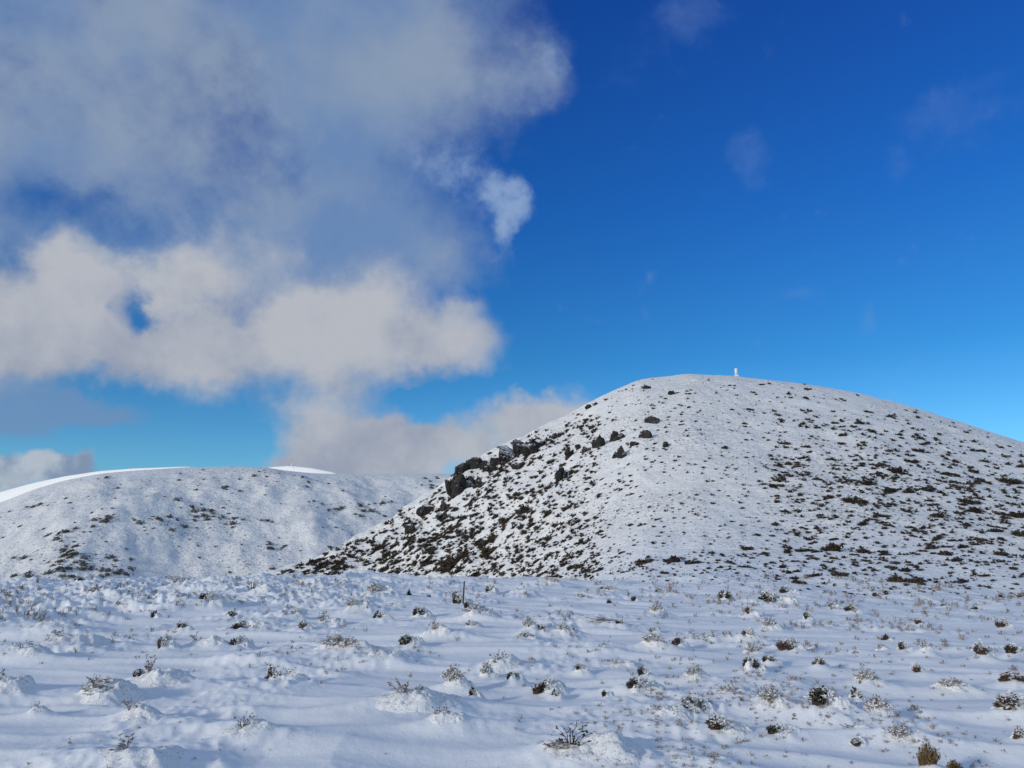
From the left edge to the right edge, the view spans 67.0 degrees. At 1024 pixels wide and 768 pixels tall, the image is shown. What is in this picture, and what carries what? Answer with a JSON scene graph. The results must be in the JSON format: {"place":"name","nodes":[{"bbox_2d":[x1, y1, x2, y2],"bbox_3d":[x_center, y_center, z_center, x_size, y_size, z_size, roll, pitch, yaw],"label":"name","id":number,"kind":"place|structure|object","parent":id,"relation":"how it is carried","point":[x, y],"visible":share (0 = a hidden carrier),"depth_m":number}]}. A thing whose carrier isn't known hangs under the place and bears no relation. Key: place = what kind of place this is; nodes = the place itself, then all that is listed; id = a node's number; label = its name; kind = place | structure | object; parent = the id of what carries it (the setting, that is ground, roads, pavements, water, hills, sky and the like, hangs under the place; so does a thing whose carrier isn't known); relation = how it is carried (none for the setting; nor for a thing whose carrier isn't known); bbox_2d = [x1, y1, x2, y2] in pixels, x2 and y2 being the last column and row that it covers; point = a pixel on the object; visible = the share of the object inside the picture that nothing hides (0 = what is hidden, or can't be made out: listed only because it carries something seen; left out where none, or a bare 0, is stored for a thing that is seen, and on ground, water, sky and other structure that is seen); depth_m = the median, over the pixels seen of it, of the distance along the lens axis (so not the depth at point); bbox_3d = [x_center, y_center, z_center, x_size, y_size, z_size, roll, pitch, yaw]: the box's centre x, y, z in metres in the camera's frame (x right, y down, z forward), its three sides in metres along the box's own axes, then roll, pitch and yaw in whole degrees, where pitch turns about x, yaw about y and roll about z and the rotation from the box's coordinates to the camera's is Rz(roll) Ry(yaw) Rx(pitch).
{"place":"outdoors","nodes":[
{"label":"outdoors","id":0,"kind":"place"},
{"bbox_2d":[0,466,453,581],"bbox_3d":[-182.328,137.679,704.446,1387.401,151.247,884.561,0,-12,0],"label":"hill","id":1,"kind":"structure","parent":0,"point":[302,529],"depth_m":630.58},
{"bbox_2d":[0,467,182,501],"bbox_3d":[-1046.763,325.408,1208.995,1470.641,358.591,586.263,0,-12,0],"label":"crest","id":2,"kind":"object","parent":1,"relation":"attached to","point":[10,494],"visible":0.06,"depth_m":1163.09},
{"bbox_2d":[1,469,438,577],"bbox_3d":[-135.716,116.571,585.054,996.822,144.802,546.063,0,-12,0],"label":"distant shrubs","id":3,"kind":"object","parent":1,"relation":"on","point":[69,555],"visible":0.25,"depth_m":580.58},
{"bbox_2d":[269,466,336,473],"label":"summit","id":4,"kind":"structure","parent":1,"relation":"attached to","point":[300,469],"depth_m":1082.26},
{"bbox_2d":[0,570,1023,767],"bbox_3d":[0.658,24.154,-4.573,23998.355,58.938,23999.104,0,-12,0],"label":"ground","id":5,"kind":"structure","parent":0,"point":[324,724],"depth_m":10.30},
{"bbox_2d":[0,667,35,694],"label":"snow mound","id":6,"kind":"object","parent":5,"relation":"on","point":[13,685],"visible":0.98,"depth_m":8.46},
{"bbox_2d":[0,590,50,607],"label":"snow mound","id":7,"kind":"object","parent":5,"relation":"on","point":[39,597],"visible":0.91,"depth_m":20.16},
{"bbox_2d":[5,640,53,656],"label":"snow mound","id":8,"kind":"object","parent":5,"relation":"on","point":[32,650],"visible":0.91,"depth_m":11.17},
{"bbox_2d":[26,701,53,713],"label":"snow mound","id":9,"kind":"object","parent":5,"relation":"on","point":[36,708],"visible":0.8,"depth_m":7.47},
{"bbox_2d":[21,609,84,630],"bbox_3d":[-8.683,4.519,14.706,1.319,0.465,1.215,0,-12,-2],"label":"snow mound","id":10,"kind":"object","parent":5,"relation":"on","point":[54,623],"visible":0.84,"depth_m":14.48},
{"bbox_2d":[39,627,111,647],"bbox_3d":[-7.006,4.076,12.428,1.301,0.402,1.186,-3,-12,13],"label":"snow mound","id":11,"kind":"object","parent":5,"relation":"on","point":[94,640],"visible":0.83,"depth_m":12.34},
{"bbox_2d":[78,584,127,595],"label":"snow mound","id":12,"kind":"object","parent":5,"relation":"on","point":[88,590],"visible":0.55,"depth_m":24.61},
{"bbox_2d":[74,673,149,705],"bbox_3d":[-4.322,3.283,8.342,1.019,0.349,0.873,-6,-13,28],"label":"snow mound","id":13,"kind":"object","parent":5,"relation":"on","point":[107,691],"visible":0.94,"depth_m":8.18},
{"bbox_2d":[115,581,153,591],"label":"snow mound","id":14,"kind":"object","parent":5,"relation":"on","point":[133,587],"visible":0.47,"depth_m":25.99},
{"bbox_2d":[97,733,188,767],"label":"snow mound","id":15,"kind":"object","parent":5,"relation":"on","point":[121,756],"visible":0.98,"depth_m":5.65},
{"bbox_2d":[119,696,166,723],"bbox_3d":[-3.395,2.989,7.090,0.621,0.256,0.544,-3,-12,14],"label":"snow mound","id":16,"kind":"object","parent":5,"relation":"on","point":[141,713],"visible":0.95,"depth_m":7.02},
{"bbox_2d":[130,654,195,687],"bbox_3d":[-4.123,3.405,9.110,0.913,0.423,0.804,0,-12,-2],"label":"snow mound","id":17,"kind":"object","parent":5,"relation":"on","point":[164,678],"visible":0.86,"depth_m":8.97},
{"bbox_2d":[156,633,183,648],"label":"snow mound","id":18,"kind":"object","parent":5,"relation":"on","point":[165,641],"visible":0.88,"depth_m":12.23},
{"bbox_2d":[163,574,205,587],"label":"snow mound","id":19,"kind":"object","parent":5,"relation":"on","point":[186,581],"visible":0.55,"depth_m":29.80},
{"bbox_2d":[185,633,229,646],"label":"snow mound","id":20,"kind":"object","parent":5,"relation":"on","point":[212,640],"visible":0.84,"depth_m":12.48},
{"bbox_2d":[199,591,229,606],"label":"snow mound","id":21,"kind":"object","parent":5,"relation":"on","point":[219,600],"visible":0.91,"depth_m":20.16},
{"bbox_2d":[229,633,257,648],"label":"heather bush","id":22,"kind":"object","parent":5,"relation":"on","point":[242,641],"visible":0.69,"depth_m":12.60},
{"bbox_2d":[218,711,279,739],"bbox_3d":[-2.224,2.915,6.619,0.611,0.233,0.519,6,-13,-26],"label":"snow mound","id":23,"kind":"object","parent":5,"relation":"on","point":[239,730],"visible":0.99,"depth_m":6.53},
{"bbox_2d":[230,618,277,628],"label":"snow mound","id":24,"kind":"object","parent":5,"relation":"on","point":[252,622],"visible":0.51,"depth_m":15.30},
{"bbox_2d":[244,580,282,594],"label":"snow mound","id":25,"kind":"object","parent":5,"relation":"on","point":[261,588],"visible":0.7,"depth_m":24.81},
{"bbox_2d":[264,663,278,678],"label":"heather bush","id":26,"kind":"object","parent":5,"relation":"on","point":[269,674],"visible":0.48,"depth_m":9.28},
{"bbox_2d":[267,667,308,680],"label":"snow mound","id":27,"kind":"object","parent":5,"relation":"on","point":[293,675],"visible":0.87,"depth_m":9.04},
{"bbox_2d":[288,578,329,587],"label":"snow mound","id":28,"kind":"object","parent":5,"relation":"on","point":[315,583],"visible":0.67,"depth_m":29.69},
{"bbox_2d":[314,633,344,649],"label":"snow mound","id":29,"kind":"object","parent":5,"relation":"on","point":[330,643],"visible":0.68,"depth_m":11.77},
{"bbox_2d":[316,612,348,625],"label":"snow mound","id":30,"kind":"object","parent":5,"relation":"on","point":[335,620],"visible":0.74,"depth_m":15.98},
{"bbox_2d":[337,636,371,650],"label":"frosted bush","id":31,"kind":"object","parent":5,"relation":"on","point":[347,644],"visible":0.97,"depth_m":11.49},
{"bbox_2d":[344,598,369,609],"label":"frosted bush","id":32,"kind":"object","parent":5,"relation":"on","point":[356,603],"visible":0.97,"depth_m":18.92},
{"bbox_2d":[364,582,393,592],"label":"frosted bush","id":33,"kind":"object","parent":5,"relation":"on","point":[375,588],"visible":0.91,"depth_m":24.46},
{"bbox_2d":[373,610,393,618],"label":"heather bush","id":34,"kind":"object","parent":5,"relation":"on","point":[378,614],"visible":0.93,"depth_m":16.52},
{"bbox_2d":[364,646,408,659],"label":"snow mound","id":35,"kind":"object","parent":5,"relation":"on","point":[384,654],"visible":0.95,"depth_m":11.04},
{"bbox_2d":[398,632,427,644],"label":"heather bush","id":36,"kind":"object","parent":5,"relation":"on","point":[406,639],"visible":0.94,"depth_m":12.53},
{"bbox_2d":[373,672,463,712],"bbox_3d":[-0.936,3.110,7.846,1.137,0.404,1.063,4,-12,-19],"label":"snow mound","id":37,"kind":"object","parent":5,"relation":"on","point":[422,699],"visible":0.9,"depth_m":7.61},
{"bbox_2d":[412,605,433,617],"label":"heather bush","id":38,"kind":"object","parent":5,"relation":"on","point":[418,611],"visible":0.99,"depth_m":18.18},
{"bbox_2d":[420,618,452,637],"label":"snow mound","id":39,"kind":"object","parent":5,"relation":"on","point":[441,630],"visible":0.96,"depth_m":13.93},
{"bbox_2d":[425,704,468,724],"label":"snow mound","id":40,"kind":"object","parent":5,"relation":"on","point":[445,716],"visible":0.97,"depth_m":6.87},
{"bbox_2d":[440,665,474,688],"bbox_3d":[-0.631,3.433,9.033,0.538,0.328,0.449,-4,-12,17],"label":"frosted bush","id":41,"kind":"object","parent":5,"relation":"on","point":[456,679],"visible":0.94,"depth_m":8.95},
{"bbox_2d":[451,591,473,603],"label":"heather bush","id":42,"kind":"object","parent":5,"relation":"on","point":[458,599],"visible":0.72,"depth_m":22.83},
{"bbox_2d":[462,602,500,616],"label":"frosted bush","id":43,"kind":"object","parent":5,"relation":"on","point":[472,610],"visible":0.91,"depth_m":16.95},
{"bbox_2d":[478,660,501,677],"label":"frosted bush","id":44,"kind":"object","parent":5,"relation":"on","point":[486,671],"visible":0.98,"depth_m":10.16},
{"bbox_2d":[477,651,527,673],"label":"snow mound","id":45,"kind":"object","parent":5,"relation":"on","point":[502,664],"visible":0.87,"depth_m":10.70},
{"bbox_2d":[0,573,1023,767],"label":"twig tips","id":46,"kind":"object","parent":5,"relation":"on","point":[719,602],"visible":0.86,"depth_m":15.12},
{"bbox_2d":[506,670,527,681],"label":"heather bush","id":47,"kind":"object","parent":5,"relation":"on","point":[512,676],"visible":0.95,"depth_m":9.46},
{"bbox_2d":[514,631,541,639],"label":"frosted bush","id":48,"kind":"object","parent":5,"relation":"on","point":[526,636],"visible":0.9,"depth_m":13.35},
{"bbox_2d":[522,617,538,629],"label":"frosted bush","id":49,"kind":"object","parent":5,"relation":"on","point":[527,623],"visible":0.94,"depth_m":15.12},
{"bbox_2d":[531,676,569,693],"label":"heather bush","id":50,"kind":"object","parent":5,"relation":"on","point":[548,685],"visible":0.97,"depth_m":8.85},
{"bbox_2d":[538,738,573,755],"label":"frosted bush","id":51,"kind":"object","parent":5,"relation":"on","point":[551,746],"visible":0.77,"depth_m":6.04},
{"bbox_2d":[554,624,576,635],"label":"frosted bush","id":52,"kind":"object","parent":5,"relation":"on","point":[565,630],"visible":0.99,"depth_m":14.16},
{"bbox_2d":[574,663,590,671],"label":"heather bush","id":53,"kind":"object","parent":5,"relation":"on","point":[580,667],"visible":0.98,"depth_m":10.32},
{"bbox_2d":[544,720,643,765],"bbox_3d":[0.623,2.814,6.039,0.997,0.346,0.921,-6,-13,26],"label":"snow mound","id":54,"kind":"object","parent":5,"relation":"on","point":[613,747],"visible":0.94,"depth_m":5.93},
{"bbox_2d":[576,616,634,628],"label":"frosted bush","id":55,"kind":"object","parent":5,"relation":"on","point":[594,619],"visible":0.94,"depth_m":16.11},
{"bbox_2d":[601,657,644,668],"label":"snow mound","id":56,"kind":"object","parent":5,"relation":"on","point":[630,664],"visible":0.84,"depth_m":10.93},
{"bbox_2d":[625,674,666,693],"bbox_3d":[1.545,3.429,8.820,0.578,0.245,0.447,3,-12,-14],"label":"heather bush","id":57,"kind":"object","parent":5,"relation":"on","point":[639,684],"visible":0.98,"depth_m":8.74},
{"bbox_2d":[637,664,654,675],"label":"heather bush","id":58,"kind":"object","parent":5,"relation":"on","point":[643,670],"visible":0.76,"depth_m":9.74},
{"bbox_2d":[639,632,675,646],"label":"frosted bush","id":59,"kind":"object","parent":5,"relation":"on","point":[654,641],"visible":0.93,"depth_m":12.22},
{"bbox_2d":[648,602,667,613],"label":"frosted bush","id":60,"kind":"object","parent":5,"relation":"on","point":[657,607],"visible":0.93,"depth_m":19.26},
{"bbox_2d":[647,703,694,719],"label":"snow mound","id":61,"kind":"object","parent":5,"relation":"on","point":[669,710],"visible":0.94,"depth_m":7.45},
{"bbox_2d":[671,636,690,646],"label":"heather bush","id":62,"kind":"object","parent":5,"relation":"on","point":[678,641],"visible":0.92,"depth_m":13.19},
{"bbox_2d":[682,664,713,680],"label":"frosted bush","id":63,"kind":"object","parent":5,"relation":"on","point":[694,673],"visible":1,"depth_m":9.53},
{"bbox_2d":[677,696,719,713],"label":"heather bush","id":64,"kind":"object","parent":5,"relation":"on","point":[701,704],"visible":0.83,"depth_m":7.65},
{"bbox_2d":[717,588,734,599],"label":"heather bush","id":65,"kind":"object","parent":5,"relation":"on","point":[725,594],"visible":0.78,"depth_m":27.53},
{"bbox_2d":[705,713,753,735],"bbox_3d":[1.930,3.032,6.905,0.490,0.200,0.388,-6,-13,26],"label":"heather bush","id":66,"kind":"object","parent":5,"relation":"on","point":[724,724],"visible":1,"depth_m":6.82},
{"bbox_2d":[715,683,754,694],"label":"snow mound","id":67,"kind":"object","parent":5,"relation":"on","point":[741,688],"visible":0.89,"depth_m":8.59},
{"bbox_2d":[741,627,760,638],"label":"heather bush","id":68,"kind":"object","parent":5,"relation":"on","point":[750,632],"visible":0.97,"depth_m":14.10},
{"bbox_2d":[742,644,766,654],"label":"frosted bush","id":69,"kind":"object","parent":5,"relation":"on","point":[752,649],"visible":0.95,"depth_m":12.38},
{"bbox_2d":[742,655,768,670],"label":"heather bush","id":70,"kind":"object","parent":5,"relation":"on","point":[751,663],"visible":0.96,"depth_m":10.35},
{"bbox_2d":[760,617,784,629],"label":"frosted bush","id":71,"kind":"object","parent":5,"relation":"on","point":[769,623],"visible":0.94,"depth_m":16.21},
{"bbox_2d":[761,654,783,664],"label":"heather bush","id":72,"kind":"object","parent":5,"relation":"on","point":[770,657],"visible":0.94,"depth_m":11.02},
{"bbox_2d":[753,685,792,708],"bbox_3d":[2.640,3.165,7.813,0.567,0.246,0.474,5,-13,-24],"label":"frosted bush","id":73,"kind":"object","parent":5,"relation":"on","point":[761,699],"visible":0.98,"depth_m":7.71},
{"bbox_2d":[758,588,800,604],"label":"heather bush","id":74,"kind":"object","parent":5,"relation":"on","point":[771,596],"visible":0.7,"depth_m":24.64},
{"bbox_2d":[766,723,801,735],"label":"heather bush","id":75,"kind":"object","parent":5,"relation":"on","point":[780,729],"visible":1,"depth_m":6.83},
{"bbox_2d":[779,584,801,594],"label":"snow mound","id":76,"kind":"object","parent":5,"relation":"on","point":[785,589],"visible":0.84,"depth_m":32.77},
{"bbox_2d":[774,637,811,651],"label":"heather bush","id":77,"kind":"object","parent":5,"relation":"on","point":[790,643],"visible":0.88,"depth_m":12.73},
{"bbox_2d":[803,685,858,709],"bbox_3d":[3.164,3.128,7.628,0.597,0.304,0.476,0,-12,0],"label":"heather bush","id":78,"kind":"object","parent":5,"relation":"on","point":[822,695],"visible":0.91,"depth_m":7.52},
{"bbox_2d":[839,722,872,728],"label":"snow mound","id":79,"kind":"object","parent":5,"relation":"on","point":[856,726],"visible":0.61,"depth_m":6.90},
{"bbox_2d":[848,686,867,699],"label":"heather bush","id":80,"kind":"object","parent":5,"relation":"on","point":[854,692],"visible":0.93,"depth_m":8.35},
{"bbox_2d":[848,736,868,746],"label":"heather bush","id":81,"kind":"object","parent":5,"relation":"on","point":[859,741],"visible":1,"depth_m":6.55},
{"bbox_2d":[851,668,888,685],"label":"frosted bush","id":82,"kind":"object","parent":5,"relation":"on","point":[866,677],"visible":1,"depth_m":9.44},
{"bbox_2d":[859,694,903,716],"bbox_3d":[3.592,3.156,7.540,0.489,0.277,0.482,3,-12,-12],"label":"frosted bush","id":83,"kind":"object","parent":5,"relation":"on","point":[873,705],"visible":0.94,"depth_m":7.46},
{"bbox_2d":[881,722,925,745],"bbox_3d":[3.373,3.014,6.681,0.473,0.185,0.392,6,-13,-27],"label":"frosted bush","id":84,"kind":"object","parent":5,"relation":"on","point":[904,734],"visible":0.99,"depth_m":6.61},
{"bbox_2d":[896,640,915,651],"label":"heather bush","id":85,"kind":"object","parent":5,"relation":"on","point":[903,645],"visible":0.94,"depth_m":12.76},
{"bbox_2d":[909,661,930,671],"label":"heather bush","id":86,"kind":"object","parent":5,"relation":"on","point":[916,667],"visible":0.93,"depth_m":10.25},
{"bbox_2d":[918,639,933,651],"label":"frosted bush","id":87,"kind":"object","parent":5,"relation":"on","point":[924,646],"visible":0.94,"depth_m":11.94},
{"bbox_2d":[916,741,940,766],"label":"grass tuft","id":88,"kind":"object","parent":5,"relation":"on","point":[927,756],"visible":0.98,"depth_m":5.80},
{"bbox_2d":[930,675,976,693],"bbox_3d":[5.256,3.571,9.199,0.593,0.205,0.525,-1,-12,6],"label":"frosted bush","id":89,"kind":"object","parent":5,"relation":"on","point":[955,685],"visible":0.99,"depth_m":9.11},
{"bbox_2d":[971,639,998,658],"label":"heather bush","id":90,"kind":"object","parent":5,"relation":"on","point":[978,649],"visible":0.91,"depth_m":11.74},
{"bbox_2d":[988,689,1023,709],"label":"heather bush","id":91,"kind":"object","parent":5,"relation":"on","point":[1007,701],"visible":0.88,"depth_m":7.58},
{"bbox_2d":[995,616,1016,628],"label":"heather bush","id":92,"kind":"object","parent":5,"relation":"on","point":[1003,622],"visible":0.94,"depth_m":17.28},
{"bbox_2d":[995,671,1023,681],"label":"heather bush","id":93,"kind":"object","parent":5,"relation":"on","point":[1010,675],"visible":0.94,"depth_m":9.47},
{"bbox_2d":[1004,642,1023,655],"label":"heather bush","id":94,"kind":"object","parent":5,"relation":"on","point":[1013,649],"visible":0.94,"depth_m":12.67},
{"bbox_2d":[1010,726,1023,738],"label":"heather bush","id":95,"kind":"object","parent":5,"relation":"on","point":[1018,732],"visible":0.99,"depth_m":6.78},
{"bbox_2d":[0,0,1023,491],"label":"sky","id":96,"kind":"structure","parent":0,"point":[336,236]},
{"bbox_2d":[265,374,1023,605],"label":"hill","id":97,"kind":"structure","parent":0,"point":[692,448],"depth_m":122.65},
{"bbox_2d":[416,504,433,516],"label":"rock","id":98,"kind":"object","parent":97,"relation":"on","point":[422,510],"visible":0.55,"depth_m":180.85},
{"bbox_2d":[436,547,467,573],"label":"heather shrub","id":99,"kind":"object","parent":97,"relation":"on","point":[445,567],"visible":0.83,"depth_m":133.07},
{"bbox_2d":[445,470,475,498],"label":"rock","id":100,"kind":"object","parent":97,"relation":"on","point":[458,484],"visible":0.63,"depth_m":180.38},
{"bbox_2d":[455,457,487,473],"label":"rock","id":101,"kind":"object","parent":97,"relation":"on","point":[472,463],"visible":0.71,"depth_m":201.60},
{"bbox_2d":[479,545,496,557],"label":"heather shrub","id":102,"kind":"object","parent":97,"relation":"on","point":[488,550],"visible":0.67,"depth_m":130.01},
{"bbox_2d":[489,439,523,465],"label":"rock","id":103,"kind":"object","parent":97,"relation":"on","point":[507,454],"visible":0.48,"depth_m":189.38},
{"bbox_2d":[519,442,541,456],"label":"rock","id":104,"kind":"object","parent":97,"relation":"on","point":[528,450],"visible":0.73,"depth_m":186.63},
{"bbox_2d":[554,467,571,481],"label":"rock","id":105,"kind":"object","parent":97,"relation":"on","point":[561,473],"visible":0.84,"depth_m":149.11},
{"bbox_2d":[592,434,604,447],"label":"rock","id":106,"kind":"object","parent":97,"relation":"on","point":[599,441],"visible":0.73,"depth_m":159.14},
{"bbox_2d":[609,431,624,441],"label":"rock","id":107,"kind":"object","parent":97,"relation":"on","point":[615,435],"visible":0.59,"depth_m":156.99},
{"bbox_2d":[612,445,625,458],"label":"rock","id":108,"kind":"object","parent":97,"relation":"on","point":[620,453],"visible":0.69,"depth_m":142.64},
{"bbox_2d":[276,378,1023,596],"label":"shrubs","id":109,"kind":"object","parent":97,"relation":"on","point":[412,540],"visible":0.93,"depth_m":125.56},
{"bbox_2d":[644,416,659,423],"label":"rock","id":110,"kind":"object","parent":97,"relation":"on","point":[651,419],"visible":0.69,"depth_m":161.53},
{"bbox_2d":[820,542,844,551],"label":"heather shrub","id":111,"kind":"object","parent":97,"relation":"on","point":[833,546],"visible":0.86,"depth_m":77.09},
{"bbox_2d":[841,494,868,503],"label":"heather shrub","id":112,"kind":"object","parent":97,"relation":"on","point":[854,499],"visible":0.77,"depth_m":98.99},
{"bbox_2d":[886,572,923,582],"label":"heather shrub","id":113,"kind":"object","parent":97,"relation":"on","point":[895,578],"visible":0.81,"depth_m":61.71},
{"bbox_2d":[994,477,1023,483],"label":"heather shrub","id":114,"kind":"object","parent":97,"relation":"on","point":[1005,480],"visible":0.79,"depth_m":123.95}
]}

